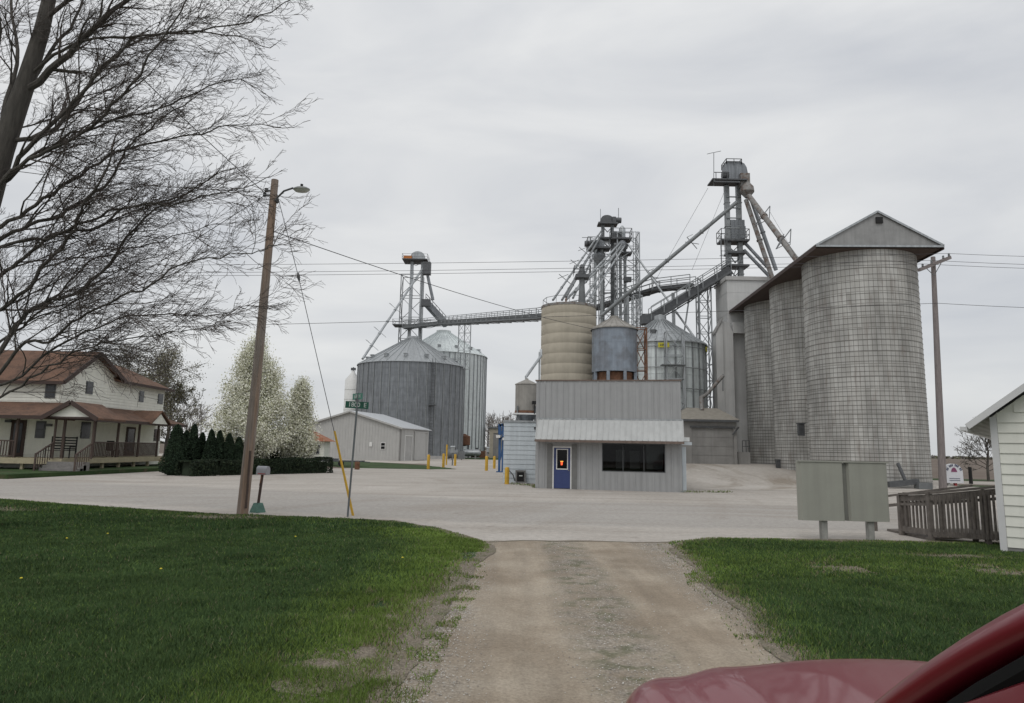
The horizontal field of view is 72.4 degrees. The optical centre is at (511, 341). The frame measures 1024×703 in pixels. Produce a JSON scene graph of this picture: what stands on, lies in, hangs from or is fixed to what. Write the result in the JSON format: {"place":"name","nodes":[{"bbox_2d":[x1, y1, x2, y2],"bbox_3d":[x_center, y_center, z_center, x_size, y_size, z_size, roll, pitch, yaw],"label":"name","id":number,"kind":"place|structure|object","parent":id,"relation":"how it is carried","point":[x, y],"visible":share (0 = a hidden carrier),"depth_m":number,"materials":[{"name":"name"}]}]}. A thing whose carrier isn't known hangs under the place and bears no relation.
{"place":"outdoors","nodes":[
{"label":"outdoors","id":0,"kind":"place"},
{"bbox_2d":[0,462,161,478],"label":"house lot","id":1,"kind":"structure","parent":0,"point":[10,473],"depth_m":38.99,"materials":[{"name":"green plant"}]},
{"bbox_2d":[0,350,186,471],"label":"farmhouse","id":2,"kind":"object","parent":1,"relation":"on","point":[31,425],"visible":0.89,"depth_m":43.61,"materials":[{"name":"white"}]},
{"bbox_2d":[7,420,26,456],"bbox_3d":[-29.725,5.811,42.064,0.898,2.215,0.070,1,-9,0],"label":"door","id":3,"kind":"structure","parent":2,"relation":"in","point":[23,423],"depth_m":42.05,"materials":[{"name":"brown wood"}]},
{"bbox_2d":[34,421,46,437],"bbox_3d":[-28.397,5.306,42.153,0.599,1.015,0.055,1,-9,0],"label":"window frame","id":4,"kind":"structure","parent":2,"relation":"in","point":[40,429],"depth_m":42.14,"materials":[{"name":"metal"}]},
{"bbox_2d":[44,384,55,397],"bbox_3d":[-28.038,2.986,42.512,0.629,0.911,0.055,1,-9,0],"label":"window frame","id":5,"kind":"structure","parent":2,"relation":"in","point":[50,386],"depth_m":42.50,"materials":[{"name":"metal"}]},
{"bbox_2d":[44,436,77,457],"bbox_3d":[-26.474,6.202,41.087,1.500,1.250,0.620,1,-9,0],"label":"porch bench","id":6,"kind":"object","parent":2,"relation":"on","point":[75,446],"visible":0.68,"depth_m":41.35,"materials":[{"name":"brown wood"}]},
{"bbox_2d":[80,422,90,438],"bbox_3d":[-27.467,5.719,45.106,0.055,1.053,1.000,1,-9,0],"label":"window frame","id":7,"kind":"structure","parent":2,"relation":"in","point":[85,426],"depth_m":45.04,"materials":[{"name":"glass"}]},
{"bbox_2d":[124,427,135,454],"bbox_3d":[-27.491,7.206,50.385,0.065,2.082,1.200,1,-9,0],"label":"door","id":8,"kind":"structure","parent":2,"relation":"in","point":[130,431],"depth_m":50.37,"materials":[{"name":"grey glass"}]},
{"bbox_2d":[0,498,489,702],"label":"lawn","id":9,"kind":"structure","parent":0,"point":[381,603],"depth_m":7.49,"materials":[{"name":"green plant"}]},
{"bbox_2d":[0,0,326,405],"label":"maple tree","id":10,"kind":"object","parent":9,"relation":"on","point":[24,85],"visible":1,"depth_m":14.34,"materials":[{"name":"brown plant"}]},
{"bbox_2d":[0,499,479,540],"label":"verge dirt","id":11,"kind":"structure","parent":9,"relation":"on","point":[370,519],"depth_m":16.67,"materials":[{"name":"brown soil"}]},
{"bbox_2d":[236,179,309,514],"bbox_3d":[-6.493,0.073,19.172,1.463,9.564,0.381,-1,-9,11],"label":"utility pole","id":12,"kind":"object","parent":9,"relation":"on","point":[247,463],"visible":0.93,"depth_m":19.08,"materials":[{"name":"brown wood"}]},
{"bbox_2d":[3,196,262,352],"bbox_3d":[-15.385,-1.368,25.029,19.782,4.352,0.026,-5,-10,33],"label":"wire","id":13,"kind":"object","parent":12,"relation":"attached to","point":[156,263],"visible":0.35,"depth_m":22.07,"materials":[{"name":"grey"}]},
{"bbox_2d":[68,3,264,192],"bbox_3d":[-8.458,-5.898,17.654,0.026,2.570,5.925,-4,-10,29],"label":"wire","id":14,"kind":"object","parent":12,"relation":"attached to","point":[168,103],"visible":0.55,"depth_m":17.83,"materials":[{"name":"grey"}]},
{"bbox_2d":[277,194,353,515],"bbox_3d":[-5.485,0.242,19.403,2.641,8.948,0.185,2,-9,-7],"label":"guy wire","id":15,"kind":"object","parent":12,"relation":"attached to","point":[344,477],"visible":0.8,"depth_m":19.06,"materials":[{"name":"grey"}]},
{"bbox_2d":[274,231,596,329],"bbox_3d":[-0.746,-1.936,31.732,0.026,1.479,26.830,-3,-10,27],"label":"wire","id":16,"kind":"object","parent":12,"relation":"attached to","point":[418,280],"visible":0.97,"depth_m":26.08,"materials":[{"name":"grey"}]},
{"bbox_2d":[158,454,474,464],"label":"shed yard","id":17,"kind":"structure","parent":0,"point":[436,461],"depth_m":94.01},
{"bbox_2d":[170,392,214,436],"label":"bare tree","id":18,"kind":"object","parent":17,"relation":"on","point":[200,414],"visible":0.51,"depth_m":93.95,"materials":[{"name":"grey plant"}]},
{"bbox_2d":[312,410,431,460],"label":"beige shed","id":19,"kind":"structure","parent":17,"relation":"on","point":[383,437],"depth_m":98.86,"materials":[{"name":"metal"}]},
{"bbox_2d":[405,436,411,460],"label":"door","id":20,"kind":"structure","parent":19,"relation":"in","point":[408,444],"depth_m":99.82,"materials":[{"name":"metal"}]},
{"bbox_2d":[414,431,428,459],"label":"sliding door","id":21,"kind":"structure","parent":19,"relation":"in","point":[420,437],"depth_m":103.48,"materials":[{"name":"white metal"}]},
{"bbox_2d":[448,447,464,459],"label":"bin fan","id":22,"kind":"object","parent":17,"relation":"on","point":[460,454],"visible":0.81,"depth_m":115.36},
{"bbox_2d":[333,462,451,468],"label":"grass strip","id":23,"kind":"object","parent":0,"point":[381,465],"depth_m":68.82,"materials":[{"name":"green plant"}]},
{"bbox_2d":[269,432,335,461],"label":"white house","id":24,"kind":"structure","parent":23,"relation":"on","point":[324,449],"depth_m":69.25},
{"bbox_2d":[322,458,369,465],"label":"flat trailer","id":25,"kind":"object","parent":23,"relation":"on","point":[337,460],"visible":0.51,"depth_m":65.21,"materials":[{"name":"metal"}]},
{"bbox_2d":[465,457,497,459],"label":"verge","id":26,"kind":"structure","parent":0,"point":[483,458],"depth_m":133.80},
{"bbox_2d":[343,367,356,411],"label":"feed tank","id":27,"kind":"object","parent":26,"relation":"on","point":[350,385],"visible":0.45,"depth_m":138.81,"materials":[{"name":"white paint"}]},
{"bbox_2d":[355,336,465,458],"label":"grain bin","id":28,"kind":"object","parent":26,"relation":"on","point":[416,380],"visible":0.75,"depth_m":121.80,"materials":[{"name":"metal"}]},
{"bbox_2d":[361,251,433,359],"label":"grain elevator leg","id":29,"kind":"object","parent":28,"relation":"on","point":[417,257],"visible":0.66,"depth_m":144.82,"materials":[{"name":"metal"}]},
{"bbox_2d":[421,294,446,326],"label":"drag conveyor","id":30,"kind":"object","parent":29,"relation":"attached to","point":[430,307],"visible":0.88,"depth_m":145.17,"materials":[{"name":"metal"}]},
{"bbox_2d":[402,300,591,369],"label":"conveyor catwalk","id":31,"kind":"object","parent":29,"relation":"attached to","point":[470,321],"visible":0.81,"depth_m":126.61,"materials":[{"name":"metal"}]},
{"bbox_2d":[422,330,487,457],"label":"grain bin","id":32,"kind":"object","parent":26,"relation":"on","point":[445,342],"visible":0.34,"depth_m":146.47,"materials":[{"name":"metal"}]},
{"bbox_2d":[463,449,480,458],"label":"propane tank","id":33,"kind":"object","parent":26,"relation":"on","point":[473,452],"visible":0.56,"depth_m":129.79,"materials":[{"name":"metal"}]},
{"bbox_2d":[488,427,501,457],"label":"tan building","id":34,"kind":"structure","parent":26,"relation":"on","point":[493,442],"depth_m":148.56,"materials":[{"name":"concrete"}]},
{"bbox_2d":[493,433,501,457],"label":"door","id":35,"kind":"structure","parent":34,"relation":"in","point":[495,440],"depth_m":148.55,"materials":[{"name":"metal"}]},
{"bbox_2d":[0,458,999,541],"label":"road","id":36,"kind":"structure","parent":0,"point":[473,498],"depth_m":23.70,"materials":[{"name":"grey concrete"}]},
{"bbox_2d":[100,331,213,437],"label":"budding tree","id":37,"kind":"object","parent":36,"relation":"on","point":[165,380],"visible":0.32,"depth_m":72.04,"materials":[{"name":"brown plant"}]},
{"bbox_2d":[158,424,187,474],"bbox_3d":[-19.637,6.325,40.982,1.692,3.009,1.677,1,-9,0],"label":"arborvitae","id":38,"kind":"object","parent":36,"relation":"on","point":[175,449],"visible":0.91,"depth_m":40.59,"materials":[{"name":"green plant"}]},
{"bbox_2d":[185,423,200,459],"bbox_3d":[-19.390,6.518,42.456,1.112,3.109,1.151,1,-9,0],"label":"arborvitae","id":39,"kind":"object","parent":36,"relation":"on","point":[193,451],"visible":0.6,"depth_m":42.31,"materials":[{"name":"green plant"}]},
{"bbox_2d":[175,459,217,475],"bbox_3d":[-18.307,7.306,40.567,1.720,1.049,1.845,-4,-10,29],"label":"hedge","id":40,"kind":"object","parent":36,"relation":"on","point":[200,467],"visible":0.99,"depth_m":40.21,"materials":[{"name":"green plant"}]},
{"bbox_2d":[199,432,205,457],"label":"arborvitae","id":41,"kind":"object","parent":36,"relation":"on","point":[202,439],"visible":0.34,"depth_m":42.95,"materials":[{"name":"green plant"}]},
{"bbox_2d":[201,429,216,472],"bbox_3d":[-18.301,6.695,42.456,1.035,2.790,1.017,10,-12,-44],"label":"arborvitae","id":42,"kind":"object","parent":36,"relation":"on","point":[209,451],"visible":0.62,"depth_m":42.27,"materials":[{"name":"green plant"}]},
{"bbox_2d":[215,430,223,461],"bbox_3d":[-17.922,6.786,42.804,1.015,2.739,1.055,4,-9,-18],"label":"arborvitae","id":43,"kind":"object","parent":36,"relation":"on","point":[219,443],"visible":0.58,"depth_m":42.70,"materials":[{"name":"green plant"}]},
{"bbox_2d":[222,433,234,459],"bbox_3d":[-17.391,6.895,42.980,1.110,2.581,1.150,1,-9,0],"label":"arborvitae","id":44,"kind":"object","parent":36,"relation":"on","point":[229,447],"visible":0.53,"depth_m":42.87,"materials":[{"name":"green plant"}]},
{"bbox_2d":[233,436,243,459],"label":"arborvitae","id":45,"kind":"object","parent":36,"relation":"on","point":[239,449],"visible":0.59,"depth_m":43.26,"materials":[{"name":"green plant"}]},
{"bbox_2d":[194,331,303,458],"bbox_3d":[-17.305,3.823,46.280,7.222,9.602,6.980,1,-9,0],"label":"pear tree","id":46,"kind":"object","parent":36,"relation":"on","point":[272,403],"visible":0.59,"depth_m":45.67,"materials":[{"name":"white plant"}]},
{"bbox_2d":[250,466,269,512],"bbox_3d":[-6.961,4.089,19.386,0.409,1.267,0.304,-3,-10,25],"label":"mailbox","id":47,"kind":"object","parent":36,"relation":"on","point":[258,506],"visible":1,"depth_m":19.36,"materials":[{"name":"white metal"}]},
{"bbox_2d":[214,456,333,475],"bbox_3d":[-15.499,8.053,45.513,1.866,1.216,9.000,-4,-10,32],"label":"hedge","id":48,"kind":"object","parent":36,"relation":"on","point":[315,464],"visible":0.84,"depth_m":45.47,"materials":[{"name":"green plant"}]},
{"bbox_2d":[276,372,323,461],"bbox_3d":[-14.762,5.578,48.785,3.587,6.995,3.539,1,-9,0],"label":"pear tree","id":49,"kind":"object","parent":36,"relation":"on","point":[306,446],"visible":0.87,"depth_m":48.24,"materials":[{"name":"white plant"}]},
{"bbox_2d":[345,393,368,516],"bbox_3d":[-4.232,3.074,18.778,0.550,3.392,0.316,-3,-10,25],"label":"street sign","id":50,"kind":"object","parent":36,"relation":"on","point":[357,397],"visible":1,"depth_m":18.93,"materials":[{"name":"green"}]},
{"bbox_2d":[496,424,503,471],"bbox_3d":[-0.892,8.689,57.267,0.850,3.959,0.750,1,-9,0],"label":"blue stand","id":51,"kind":"object","parent":36,"relation":"on","point":[500,451],"visible":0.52,"depth_m":57.22,"materials":[{"name":"metal"}]},
{"bbox_2d":[503,420,535,483],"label":"siding shed","id":52,"kind":"structure","parent":36,"relation":"on","point":[519,447],"depth_m":39.14,"materials":[{"name":"metal"}]},
{"bbox_2d":[514,470,526,483],"bbox_3d":[0.468,7.455,38.515,0.699,0.730,0.800,1,-9,0],"label":"air conditioner","id":53,"kind":"object","parent":36,"relation":"on","point":[520,476],"visible":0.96,"depth_m":38.21,"materials":[{"name":"white"}]},
{"bbox_2d":[513,349,541,420],"bbox_3d":[1.045,4.468,44.575,1.913,8.504,3.277,1,-9,0],"label":"tank","id":54,"kind":"object","parent":36,"relation":"on","point":[525,399],"visible":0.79,"depth_m":43.39,"materials":[{"name":"metal"}]},
{"bbox_2d":[541,295,596,379],"bbox_3d":[4.021,3.257,50.101,4.028,12.696,4.028,1,-9,0],"label":"silo","id":55,"kind":"object","parent":36,"relation":"on","point":[566,348],"visible":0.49,"depth_m":48.91,"materials":[{"name":"metal"}]},
{"bbox_2d":[573,264,590,302],"bbox_3d":[5.169,-3.966,51.725,1.230,3.547,1.030,1,-9,0],"label":"cyclone","id":56,"kind":"object","parent":55,"relation":"on","point":[582,277],"visible":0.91,"depth_m":51.51,"materials":[{"name":"metal"}]},
{"bbox_2d":[552,208,638,328],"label":"grain elevator leg","id":57,"kind":"object","parent":36,"relation":"on","point":[608,221],"visible":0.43,"depth_m":77.41,"materials":[{"name":"metal"}]},
{"bbox_2d":[582,236,610,324],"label":"grain elevator leg","id":58,"kind":"object","parent":36,"relation":"on","point":[601,247],"visible":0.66,"depth_m":73.77,"materials":[{"name":"metal"}]},
{"bbox_2d":[534,380,691,491],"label":"office","id":59,"kind":"structure","parent":36,"relation":"on","point":[622,435],"depth_m":34.03,"materials":[{"name":"corrugated metal siding"},{"name":"painted metal"},{"name":"glass"}]},
{"bbox_2d":[554,448,569,488],"bbox_3d":[2.448,6.182,34.224,0.814,1.953,0.113,-1,-9,11],"label":"door","id":60,"kind":"structure","parent":59,"relation":"in","point":[561,456],"depth_m":34.23,"materials":[{"name":"blue paint"}]},
{"bbox_2d":[602,443,665,472],"bbox_3d":[5.833,5.587,33.633,2.999,1.352,0.070,-1,-9,11],"label":"window","id":61,"kind":"structure","parent":59,"relation":"in","point":[602,443],"depth_m":33.60,"materials":[{"name":"glass"}]},
{"bbox_2d":[590,316,647,379],"bbox_3d":[7.193,3.710,47.208,3.807,11.088,3.241,1,-9,0],"label":"hopper tank","id":62,"kind":"object","parent":36,"relation":"on","point":[614,348],"visible":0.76,"depth_m":46.49,"materials":[{"name":"grey metal"}]},
{"bbox_2d":[614,296,628,322],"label":"support column","id":63,"kind":"structure","parent":36,"relation":"on","point":[616,309],"depth_m":72.28,"materials":[{"name":"grey metal"}]},
{"bbox_2d":[567,226,693,335],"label":"grain elevator leg","id":64,"kind":"object","parent":36,"relation":"on","point":[620,240],"visible":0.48,"depth_m":75.39,"materials":[{"name":"metal"}]},
{"bbox_2d":[587,274,695,310],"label":"conveyor catwalk","id":65,"kind":"object","parent":64,"relation":"attached to","point":[649,291],"visible":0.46,"depth_m":74.36,"materials":[{"name":"metal"}]},
{"bbox_2d":[671,293,688,329],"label":"support column","id":66,"kind":"structure","parent":65,"relation":"attached to","point":[673,317],"depth_m":73.20,"materials":[{"name":"metal"}]},
{"bbox_2d":[631,295,642,328],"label":"lattice mast","id":67,"kind":"object","parent":36,"relation":"on","point":[632,310],"visible":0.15,"depth_m":71.14,"materials":[{"name":"grey metal"}]},
{"bbox_2d":[637,314,707,409],"bbox_3d":[13.663,4.586,63.544,8.440,14.595,9.520,1,-9,0],"label":"grain bin","id":68,"kind":"object","parent":36,"relation":"on","point":[675,352],"visible":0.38,"depth_m":60.84,"materials":[{"name":"metal"}]},
{"bbox_2d":[946,464,963,485],"bbox_3d":[27.380,8.351,43.479,1.091,1.495,0.372,1,-9,0],"label":"arched sign","id":69,"kind":"object","parent":36,"relation":"on","point":[954,472],"visible":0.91,"depth_m":43.34,"materials":[{"name":"metal"}]},
{"bbox_2d":[0,0,1023,456],"label":"sky","id":70,"kind":"structure","parent":0,"point":[497,133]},
{"bbox_2d":[159,444,994,485],"bbox_3d":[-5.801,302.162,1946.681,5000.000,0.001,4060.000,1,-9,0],"label":"ground","id":71,"kind":"structure","parent":0,"point":[980,473],"depth_m":130.64,"materials":[{"name":"grey concrete"}]},
{"bbox_2d":[160,377,205,455],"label":"budding tree","id":72,"kind":"object","parent":71,"relation":"on","point":[182,397],"visible":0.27,"depth_m":77.76,"materials":[{"name":"brown plant"}]},
{"bbox_2d":[485,413,498,453],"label":"bare tree","id":73,"kind":"object","parent":71,"relation":"on","point":[487,432],"visible":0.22,"depth_m":257.33,"materials":[{"name":"grey plant"}]},
{"bbox_2d":[485,413,510,442],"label":"bare tree","id":74,"kind":"object","parent":71,"relation":"on","point":[490,420],"visible":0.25,"depth_m":248.27,"materials":[{"name":"grey plant"}]},
{"bbox_2d":[160,441,992,459],"bbox_3d":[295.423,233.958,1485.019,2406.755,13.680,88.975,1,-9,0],"label":"treeline","id":75,"kind":"object","parent":71,"relation":"on","point":[953,457],"visible":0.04,"depth_m":1467.22,"materials":[{"name":"plant"}]},
{"bbox_2d":[874,485,999,544],"bbox_3d":[9.675,3.922,16.207,1.067,1.360,3.254,6,-10,-29],"label":"ramp railing","id":76,"kind":"object","parent":71,"relation":"on","point":[929,499],"visible":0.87,"depth_m":15.55,"materials":[{"name":"brown wood"}]},
{"bbox_2d":[953,428,992,480],"bbox_3d":[40.001,8.933,58.990,5.278,5.755,5.221,-4,-10,32],"label":"bare tree","id":77,"kind":"object","parent":71,"relation":"on","point":[987,443],"visible":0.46,"depth_m":59.44,"materials":[{"name":"brown plant"}]},
{"bbox_2d":[960,383,1023,551],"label":"white shed","id":78,"kind":"structure","parent":71,"relation":"on","point":[1000,423],"depth_m":14.05,"materials":[{"name":"white wood"}]},
{"bbox_2d":[373,539,816,702],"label":"driveway","id":79,"kind":"structure","parent":0,"point":[519,649],"depth_m":7.29,"materials":[{"name":"beige gravel"}]},
{"bbox_2d":[275,544,495,702],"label":"shoulder","id":80,"kind":"object","parent":79,"relation":"on","point":[432,619],"visible":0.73,"depth_m":6.76},
{"bbox_2d":[271,658,366,695],"bbox_3d":[-1.570,2.685,5.631,0.742,0.001,0.956,1,-9,0],"label":"worn patch","id":81,"kind":"object","parent":80,"relation":"on","point":[322,662],"visible":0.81,"depth_m":5.62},
{"bbox_2d":[487,540,623,541],"bbox_3d":[0.895,4.079,14.274,5.297,0.001,0.480,3,-9,-10],"label":"road seam","id":82,"kind":"object","parent":79,"relation":"on","point":[558,541],"visible":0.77,"depth_m":14.37,"materials":[{"name":"grey concrete"}]},
{"bbox_2d":[626,604,1023,702],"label":"minivan","id":83,"kind":"object","parent":79,"relation":"on","point":[984,664],"visible":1,"depth_m":2.16,"materials":[{"name":"red"}]},
{"bbox_2d":[686,463,973,493],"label":"ramp","id":84,"kind":"structure","parent":0,"point":[741,476],"depth_m":45.22,"materials":[{"name":"grey concrete"}]},
{"bbox_2d":[695,287,713,407],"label":"lattice tower","id":85,"kind":"structure","parent":84,"relation":"on","point":[709,345],"depth_m":67.80,"materials":[{"name":"grey metal"}]},
{"bbox_2d":[681,408,738,463],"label":"drive shed","id":86,"kind":"structure","parent":84,"relation":"on","point":[711,433],"depth_m":55.60,"materials":[{"name":"concrete"}]},
{"bbox_2d":[699,374,723,409],"bbox_3d":[16.899,4.371,59.721,4.233,3.566,1.019,10,-12,-44],"label":"load spout","id":87,"kind":"object","parent":86,"relation":"on","point":[707,393],"visible":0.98,"depth_m":59.62,"materials":[{"name":"metal"}]},
{"bbox_2d":[692,428,733,463],"bbox_3d":[15.909,8.304,55.581,3.325,2.815,0.100,1,-9,0],"label":"door","id":88,"kind":"structure","parent":86,"relation":"in","point":[709,445],"depth_m":55.55,"materials":[{"name":"metal"}]},
{"bbox_2d":[711,276,769,451],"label":"headhouse","id":89,"kind":"structure","parent":84,"relation":"on","point":[728,333],"depth_m":63.67,"materials":[{"name":"concrete"}]},
{"bbox_2d":[640,257,732,325],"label":"conveyor catwalk","id":90,"kind":"object","parent":89,"relation":"on","point":[689,294],"visible":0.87,"depth_m":66.99,"materials":[{"name":"metal"}]},
{"bbox_2d":[600,151,797,316],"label":"grain elevator leg","id":91,"kind":"object","parent":89,"relation":"on","point":[736,174],"visible":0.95,"depth_m":68.03,"materials":[{"name":"metal"}]},
{"bbox_2d":[737,440,750,463],"bbox_3d":[18.529,9.211,56.814,0.992,2.326,2.000,1,-9,0],"label":"loading dock","id":92,"kind":"object","parent":84,"relation":"on","point":[743,457],"visible":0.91,"depth_m":55.81,"materials":[{"name":"concrete"}]},
{"bbox_2d":[744,300,774,463],"bbox_3d":[23.971,3.817,60.597,7.700,13.952,7.700,1,-9,0],"label":"silo","id":93,"kind":"object","parent":84,"relation":"on","point":[759,392],"visible":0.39,"depth_m":59.11,"materials":[{"name":"concrete"}]},
{"bbox_2d":[769,279,809,470],"bbox_3d":[23.608,2.918,53.449,7.700,14.370,7.700,1,-9,0],"label":"silo","id":94,"kind":"object","parent":84,"relation":"on","point":[790,405],"visible":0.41,"depth_m":51.96,"materials":[{"name":"concrete"}]},
{"bbox_2d":[796,423,804,435],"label":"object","id":95,"kind":"object","parent":94,"relation":"attached to","point":[800,429],"visible":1,"depth_m":49.06,"materials":[{"name":"metal"}]},
{"bbox_2d":[729,210,944,313],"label":"silo roof","id":96,"kind":"structure","parent":94,"relation":"on","point":[878,229],"depth_m":43.99,"materials":[{"name":"metal"}]},
{"bbox_2d":[801,249,932,487],"bbox_3d":[23.244,2.100,46.289,7.700,14.949,7.700,1,-9,0],"label":"silo","id":97,"kind":"object","parent":84,"relation":"on","point":[866,385],"visible":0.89,"depth_m":43.61,"materials":[{"name":"concrete"}]},
{"bbox_2d":[887,463,932,488],"bbox_3d":[23.151,7.856,40.921,2.426,1.532,0.645,1,-9,0],"label":"auger","id":98,"kind":"object","parent":84,"relation":"on","point":[916,483],"visible":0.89,"depth_m":40.76,"materials":[{"name":"metal"}]},
{"bbox_2d":[917,253,951,487],"bbox_3d":[25.335,1.516,41.490,3.402,14.336,0.538,6,-10,-28],"label":"utility pole","id":99,"kind":"object","parent":84,"relation":"on","point":[942,476],"visible":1,"depth_m":41.22,"materials":[{"name":"wood"}]},
{"bbox_2d":[3,264,905,276],"bbox_3d":[-7.660,-4.366,42.840,64.210,1.380,0.024,1,-9,2],"label":"power line","id":100,"kind":"object","parent":99,"relation":"attached to","point":[502,272],"visible":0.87,"depth_m":42.51,"materials":[{"name":"grey"}]},
{"bbox_2d":[3,253,947,265],"bbox_3d":[-6.457,-5.123,43.648,66.766,1.748,0.024,1,-9,1],"label":"power line","id":101,"kind":"object","parent":99,"relation":"attached to","point":[549,261],"visible":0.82,"depth_m":43.48,"materials":[{"name":"grey"}]},
{"bbox_2d":[22,303,934,329],"bbox_3d":[-6.005,-1.427,41.666,62.814,2.990,0.068,1,-9,0],"label":"power line","id":102,"kind":"object","parent":99,"relation":"attached to","point":[526,317],"visible":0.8,"depth_m":41.68,"materials":[{"name":"grey"}]},
{"bbox_2d":[185,260,930,272],"bbox_3d":[-7.261,-4.596,43.103,65.042,1.542,0.024,1,-9,2],"label":"power line","id":103,"kind":"object","parent":99,"relation":"attached to","point":[552,268],"visible":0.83,"depth_m":42.77,"materials":[{"name":"grey"}]},
{"bbox_2d":[657,536,1023,662],"bbox_3d":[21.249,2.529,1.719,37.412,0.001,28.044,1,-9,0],"label":"lawn","id":104,"kind":"structure","parent":0,"point":[859,612],"depth_m":9.32,"materials":[{"name":"green plant"}]},
{"bbox_2d":[669,548,823,661],"bbox_3d":[2.869,3.093,7.678,0.879,0.001,12.117,1,-9,1],"label":"shoulder","id":105,"kind":"object","parent":104,"relation":"on","point":[783,655],"visible":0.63,"depth_m":7.75},
{"bbox_2d":[672,538,999,547],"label":"verge dirt","id":106,"kind":"structure","parent":104,"relation":"on","point":[676,546],"depth_m":15.44,"materials":[{"name":"soil"}]},
{"bbox_2d":[796,460,889,539],"bbox_3d":[7.394,3.547,15.618,2.030,1.733,0.210,1,-9,0],"label":"sign board","id":107,"kind":"object","parent":104,"relation":"on","point":[841,491],"visible":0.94,"depth_m":15.57,"materials":[{"name":"grey metal"}]},
{"bbox_2d":[815,565,1022,574],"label":"worn patch","id":108,"kind":"object","parent":104,"relation":"on","point":[862,568],"visible":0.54,"depth_m":11.51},
{"bbox_2d":[934,480,994,484],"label":"road","id":109,"kind":"structure","parent":0,"point":[981,482],"depth_m":53.26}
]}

